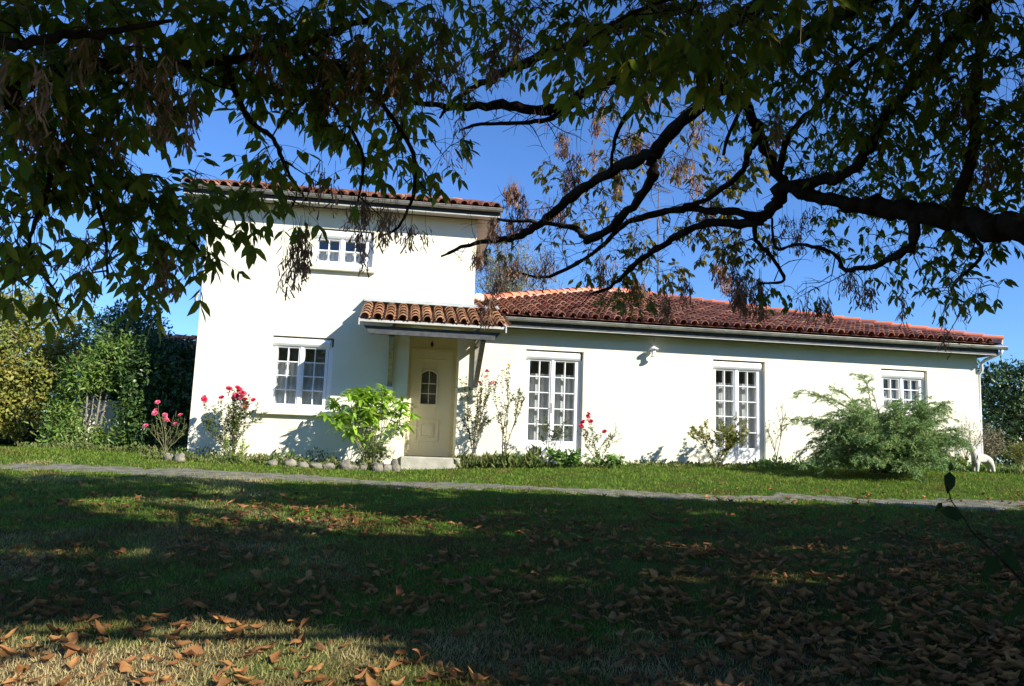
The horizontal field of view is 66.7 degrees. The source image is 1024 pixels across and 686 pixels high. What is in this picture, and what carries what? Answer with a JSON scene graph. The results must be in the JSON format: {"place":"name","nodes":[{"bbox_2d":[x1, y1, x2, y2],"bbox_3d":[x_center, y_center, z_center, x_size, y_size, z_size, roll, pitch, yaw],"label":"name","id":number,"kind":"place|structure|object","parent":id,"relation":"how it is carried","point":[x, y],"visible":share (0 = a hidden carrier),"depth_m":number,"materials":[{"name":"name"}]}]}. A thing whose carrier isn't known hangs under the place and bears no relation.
{"place":"outdoors","nodes":[
{"label":"outdoors","id":0,"kind":"place"},
{"bbox_2d":[0,433,1023,685],"bbox_3d":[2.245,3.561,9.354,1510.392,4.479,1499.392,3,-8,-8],"label":"lawn","id":1,"kind":"structure","parent":0,"point":[616,561],"depth_m":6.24,"materials":[{"name":"green plant"}]},
{"bbox_2d":[1,335,55,411],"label":"hornbeam tree","id":2,"kind":"object","parent":1,"relation":"on","point":[33,354],"visible":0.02,"depth_m":25.45,"materials":[{"name":"green plant"}]},
{"bbox_2d":[0,364,70,444],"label":"hedge","id":3,"kind":"object","parent":1,"relation":"on","point":[30,439],"visible":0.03,"depth_m":21.28,"materials":[{"name":"green plant"}]},
{"bbox_2d":[0,282,90,442],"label":"hornbeam tree","id":4,"kind":"object","parent":1,"relation":"on","point":[16,386],"visible":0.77,"depth_m":18.91,"materials":[{"name":"green plant"}]},
{"bbox_2d":[21,299,132,424],"bbox_3d":[-11.693,0.865,20.951,2.777,4.062,2.635,3,-8,-8],"label":"hornbeam tree","id":5,"kind":"object","parent":1,"relation":"on","point":[75,321],"visible":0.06,"depth_m":20.70,"materials":[{"name":"green plant"}]},
{"bbox_2d":[23,325,155,450],"bbox_3d":[-9.179,0.989,17.126,2.553,2.995,1.656,3,-8,-8],"label":"climbing shrub","id":6,"kind":"object","parent":1,"relation":"on","point":[96,435],"visible":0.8,"depth_m":17.04,"materials":[{"name":"green plant"}]},
{"bbox_2d":[71,399,122,445],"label":"garden wall","id":7,"kind":"structure","parent":1,"relation":"on","point":[109,414],"depth_m":17.62,"materials":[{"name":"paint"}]},
{"bbox_2d":[14,436,186,452],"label":"weeds","id":8,"kind":"object","parent":1,"relation":"on","point":[109,446],"visible":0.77,"depth_m":16.16,"materials":[{"name":"green plant"}]},
{"bbox_2d":[65,333,196,414],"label":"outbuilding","id":9,"kind":"structure","parent":1,"relation":"on","point":[191,338],"depth_m":21.43,"materials":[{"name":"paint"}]},
{"bbox_2d":[76,298,196,444],"bbox_3d":[-8.800,0.756,18.542,3.142,3.828,2.118,3,-8,-8],"label":"bay tree","id":10,"kind":"object","parent":1,"relation":"on","point":[186,360],"visible":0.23,"depth_m":18.31,"materials":[{"name":"green plant"}]},
{"bbox_2d":[108,328,193,451],"bbox_3d":[-7.759,1.071,17.317,2.343,2.932,1.425,3,-8,-8],"label":"laurel shrub","id":11,"kind":"object","parent":1,"relation":"on","point":[143,407],"visible":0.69,"depth_m":17.12,"materials":[{"name":"green plant"}]},
{"bbox_2d":[143,400,186,452],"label":"rose bush","id":12,"kind":"object","parent":1,"relation":"on","point":[164,415],"visible":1,"depth_m":15.48,"materials":[{"name":"green plant"}]},
{"bbox_2d":[163,452,173,459],"bbox_3d":[-6.526,2.185,14.773,0.193,0.220,0.166,0,-8,17],"label":"field stone","id":13,"kind":"object","parent":1,"relation":"on","point":[169,456],"visible":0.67,"depth_m":14.72,"materials":[{"name":"grey stone"}]},
{"bbox_2d":[174,453,185,460],"bbox_3d":[-6.296,2.187,14.749,0.219,0.226,0.169,3,-8,-8],"label":"field stone","id":14,"kind":"object","parent":1,"relation":"on","point":[179,457],"visible":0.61,"depth_m":14.72,"materials":[{"name":"grey stone"}]},
{"bbox_2d":[200,385,267,456],"bbox_3d":[-5.534,1.605,15.484,1.349,1.534,0.691,3,-8,-8],"label":"rose bush","id":15,"kind":"object","parent":1,"relation":"on","point":[233,424],"visible":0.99,"depth_m":15.40,"materials":[{"name":"green plant"}]},
{"bbox_2d":[220,437,252,462],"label":"young shrub","id":16,"kind":"object","parent":1,"relation":"on","point":[241,449],"visible":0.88,"depth_m":15.23,"materials":[{"name":"green plant"}]},
{"bbox_2d":[139,443,383,469],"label":"weeds","id":17,"kind":"object","parent":1,"relation":"on","point":[215,456],"visible":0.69,"depth_m":15.29,"materials":[{"name":"green plant"}]},
{"bbox_2d":[267,459,277,465],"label":"field stone","id":18,"kind":"object","parent":1,"relation":"on","point":[273,462],"visible":0.67,"depth_m":14.96,"materials":[{"name":"grey stone"}]},
{"bbox_2d":[0,0,547,344],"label":"maple tree","id":19,"kind":"object","parent":1,"relation":"on","point":[35,122],"visible":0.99,"depth_m":2.80,"materials":[{"name":"green plant"}]},
{"bbox_2d":[284,459,296,466],"bbox_3d":[-4.285,2.348,15.054,0.225,0.229,0.212,0,-8,17],"label":"field stone","id":20,"kind":"object","parent":1,"relation":"on","point":[291,462],"visible":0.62,"depth_m":14.99,"materials":[{"name":"grey stone"}]},
{"bbox_2d":[298,462,308,467],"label":"field stone","id":21,"kind":"object","parent":1,"relation":"on","point":[302,464],"visible":0.63,"depth_m":14.95,"materials":[{"name":"grey stone"}]},
{"bbox_2d":[309,462,322,468],"bbox_3d":[-3.810,2.389,15.111,0.245,0.144,0.232,8,-10,-35],"label":"field stone","id":22,"kind":"object","parent":1,"relation":"on","point":[316,465],"visible":0.76,"depth_m":15.04,"materials":[{"name":"grey stone"}]},
{"bbox_2d":[322,462,334,468],"bbox_3d":[-3.578,2.410,15.183,0.254,0.167,0.187,3,-8,-8],"label":"field stone","id":23,"kind":"object","parent":1,"relation":"on","point":[328,465],"visible":0.73,"depth_m":15.12,"materials":[{"name":"grey stone"}]},
{"bbox_2d":[339,459,358,469],"bbox_3d":[-3.199,2.436,15.280,0.405,0.315,0.315,3,-8,-8],"label":"field stone","id":24,"kind":"object","parent":1,"relation":"on","point":[345,464],"visible":0.56,"depth_m":15.18,"materials":[{"name":"grey stone"}]},
{"bbox_2d":[359,461,367,469],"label":"field stone","id":25,"kind":"object","parent":1,"relation":"on","point":[362,466],"visible":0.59,"depth_m":15.29,"materials":[{"name":"grey stone"}]},
{"bbox_2d":[314,383,421,468],"bbox_3d":[-2.902,1.671,15.745,2.184,1.766,1.282,3,-8,-8],"label":"pokeweed","id":26,"kind":"object","parent":1,"relation":"on","point":[367,413],"visible":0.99,"depth_m":15.69,"materials":[{"name":"green plant"}]},
{"bbox_2d":[359,440,394,462],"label":"green bush","id":27,"kind":"object","parent":1,"relation":"on","point":[381,448],"visible":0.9,"depth_m":15.57,"materials":[{"name":"green plant"}]},
{"bbox_2d":[372,461,382,470],"bbox_3d":[-2.606,2.458,15.197,0.253,0.296,0.195,3,-8,-8],"label":"field stone","id":28,"kind":"object","parent":1,"relation":"on","point":[377,466],"visible":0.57,"depth_m":15.15,"materials":[{"name":"grey stone"}]},
{"bbox_2d":[383,464,391,471],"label":"field stone","id":29,"kind":"object","parent":1,"relation":"on","point":[386,467],"visible":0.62,"depth_m":15.17,"materials":[{"name":"grey stone"}]},
{"bbox_2d":[391,458,399,471],"bbox_3d":[-2.300,2.460,15.279,0.203,0.388,0.178,-4,-10,38],"label":"field stone","id":30,"kind":"object","parent":1,"relation":"on","point":[395,465],"visible":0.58,"depth_m":15.23,"materials":[{"name":"grey stone"}]},
{"bbox_2d":[456,373,494,459],"bbox_3d":[-0.777,1.605,16.192,0.897,1.993,0.521,3,-8,-8],"label":"rose bush","id":31,"kind":"object","parent":1,"relation":"on","point":[478,408],"visible":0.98,"depth_m":16.17,"materials":[{"name":"green plant"}]},
{"bbox_2d":[452,443,547,467],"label":"low plants","id":32,"kind":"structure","parent":1,"relation":"on","point":[532,458],"depth_m":15.89,"materials":[{"name":"green plant"}]},
{"bbox_2d":[485,364,525,456],"bbox_3d":[-0.148,1.514,16.188,0.894,2.170,0.483,3,-8,-8],"label":"rose bush","id":33,"kind":"object","parent":1,"relation":"on","point":[507,405],"visible":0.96,"depth_m":16.21,"materials":[{"name":"green plant"}]},
{"bbox_2d":[0,480,1023,685],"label":"leaf litter","id":34,"kind":"object","parent":1,"relation":"on","point":[1008,650],"visible":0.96,"depth_m":5.13,"materials":[{"name":"brown plant"}]},
{"bbox_2d":[0,463,1023,511],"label":"gravel drive","id":35,"kind":"structure","parent":1,"relation":"on","point":[317,478],"depth_m":12.08,"materials":[{"name":"grey gravel"}]},
{"bbox_2d":[475,225,564,293],"bbox_3d":[-0.159,-0.266,36.562,5.607,11.686,4.772,3,-8,-8],"label":"birch tree","id":36,"kind":"object","parent":1,"relation":"on","point":[509,288],"visible":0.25,"depth_m":36.59,"materials":[{"name":"brown plant"}]},
{"bbox_2d":[537,414,571,465],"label":"rose bush","id":37,"kind":"object","parent":1,"relation":"on","point":[554,434],"visible":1,"depth_m":16.23,"materials":[{"name":"green plant"}]},
{"bbox_2d":[544,447,591,467],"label":"ground cover","id":38,"kind":"object","parent":1,"relation":"on","point":[573,459],"visible":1,"depth_m":16.06,"materials":[{"name":"green plant"}]},
{"bbox_2d":[180,177,1008,469],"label":"house","id":39,"kind":"structure","parent":1,"relation":"on","point":[407,326],"depth_m":17.21,"materials":[{"name":"paint"}]},
{"bbox_2d":[256,337,334,416],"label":"window","id":40,"kind":"structure","parent":39,"relation":"in","point":[301,370],"depth_m":16.55,"materials":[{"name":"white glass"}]},
{"bbox_2d":[306,230,374,273],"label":"window","id":41,"kind":"structure","parent":39,"relation":"in","point":[338,256],"depth_m":16.95,"materials":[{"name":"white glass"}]},
{"bbox_2d":[406,349,456,456],"bbox_3d":[-1.909,1.268,18.075,1.480,3.200,0.983,3,-8,-8],"label":"door","id":42,"kind":"structure","parent":39,"relation":"in","point":[430,391],"depth_m":17.63,"materials":[{"name":"beige wood"}]},
{"bbox_2d":[523,350,582,457],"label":"french window","id":43,"kind":"structure","parent":39,"relation":"in","point":[553,380],"depth_m":17.30,"materials":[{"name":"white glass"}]},
{"bbox_2d":[649,346,658,357],"bbox_3d":[3.175,0.075,17.433,0.236,0.485,0.232,3,-8,-8],"label":"wall lamp","id":44,"kind":"object","parent":39,"relation":"hanging from","point":[653,349],"visible":1,"depth_m":17.37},
{"bbox_2d":[713,360,763,462],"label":"french window","id":45,"kind":"structure","parent":39,"relation":"in","point":[737,386],"depth_m":17.89,"materials":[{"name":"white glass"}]},
{"bbox_2d":[881,370,935,419],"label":"window","id":46,"kind":"structure","parent":39,"relation":"in","point":[895,384],"depth_m":18.51,"materials":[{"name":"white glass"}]},
{"bbox_2d":[577,412,621,467],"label":"rose bush","id":47,"kind":"object","parent":1,"relation":"on","point":[582,422],"visible":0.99,"depth_m":16.31,"materials":[{"name":"green plant"}]},
{"bbox_2d":[586,452,628,468],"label":"ground cover","id":48,"kind":"object","parent":1,"relation":"on","point":[613,460],"visible":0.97,"depth_m":16.25,"materials":[{"name":"green plant"}]},
{"bbox_2d":[294,0,1023,359],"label":"maple tree","id":49,"kind":"object","parent":1,"relation":"on","point":[702,54],"visible":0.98,"depth_m":3.96,"materials":[{"name":"green plant"}]},
{"bbox_2d":[539,459,805,467],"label":"weeds","id":50,"kind":"object","parent":1,"relation":"on","point":[659,463],"visible":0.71,"depth_m":16.69,"materials":[{"name":"green plant"}]},
{"bbox_2d":[686,417,750,467],"bbox_3d":[4.385,2.111,16.645,1.511,1.155,0.798,3,-8,-8],"label":"yellowing shrub","id":51,"kind":"object","parent":1,"relation":"on","point":[731,441],"visible":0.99,"depth_m":16.56,"materials":[{"name":"green plant"}]},
{"bbox_2d":[765,406,785,464],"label":"rose bush","id":52,"kind":"object","parent":1,"relation":"on","point":[780,434],"visible":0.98,"depth_m":16.97,"materials":[{"name":"green plant"}]},
{"bbox_2d":[773,371,975,483],"bbox_3d":[7.502,1.633,15.585,4.283,2.304,2.798,3,-8,-8],"label":"weeping cedar","id":53,"kind":"object","parent":1,"relation":"on","point":[898,440],"visible":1,"depth_m":15.12,"materials":[{"name":"green plant"}]},
{"bbox_2d":[749,454,1015,471],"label":"weeds","id":54,"kind":"object","parent":1,"relation":"on","point":[768,463],"visible":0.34,"depth_m":17.04,"materials":[{"name":"green plant"}]},
{"bbox_2d":[950,453,971,470],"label":"flower clump","id":55,"kind":"object","parent":1,"relation":"on","point":[961,460],"visible":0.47,"depth_m":17.16,"materials":[{"name":"green plant"}]},
{"bbox_2d":[939,412,992,465],"bbox_3d":[10.345,2.246,17.820,1.644,1.357,0.811,3,-8,-8],"label":"twiggy shrub","id":56,"kind":"object","parent":1,"relation":"on","point":[971,439],"visible":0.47,"depth_m":17.84,"materials":[{"name":"grey plant"}]},
{"bbox_2d":[934,462,1023,615],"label":"twig sprig","id":57,"kind":"object","parent":1,"relation":"on","point":[1007,558],"visible":1,"depth_m":2.16,"materials":[{"name":"green plant"}]},
{"bbox_2d":[969,446,994,471],"bbox_3d":[10.357,2.564,17.186,0.578,0.574,0.228,3,-8,-8],"label":"dog statue","id":58,"kind":"object","parent":1,"relation":"on","point":[978,458],"visible":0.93,"depth_m":17.10,"materials":[{"name":"white stone"}]},
{"bbox_2d":[982,424,1015,458],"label":"heather shrub","id":59,"kind":"object","parent":1,"relation":"on","point":[990,450],"visible":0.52,"depth_m":19.06,"materials":[{"name":"green plant"}]},
{"bbox_2d":[977,355,1023,465],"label":"laurel hedge","id":60,"kind":"object","parent":1,"relation":"on","point":[1007,395],"visible":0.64,"depth_m":21.97,"materials":[{"name":"green plant"}]},
{"bbox_2d":[994,438,1023,464],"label":"heather shrub","id":61,"kind":"object","parent":1,"relation":"on","point":[1016,448],"visible":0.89,"depth_m":19.33,"materials":[{"name":"green plant"}]},
{"bbox_2d":[0,0,1023,463],"label":"sky","id":62,"kind":"structure","parent":0,"point":[500,152],"materials":[{"name":"blue"}]},
{"bbox_2d":[981,461,1023,473],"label":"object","id":63,"kind":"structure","parent":0,"point":[1020,467],"depth_m":17.40,"materials":[{"name":"green plant"}]}
]}

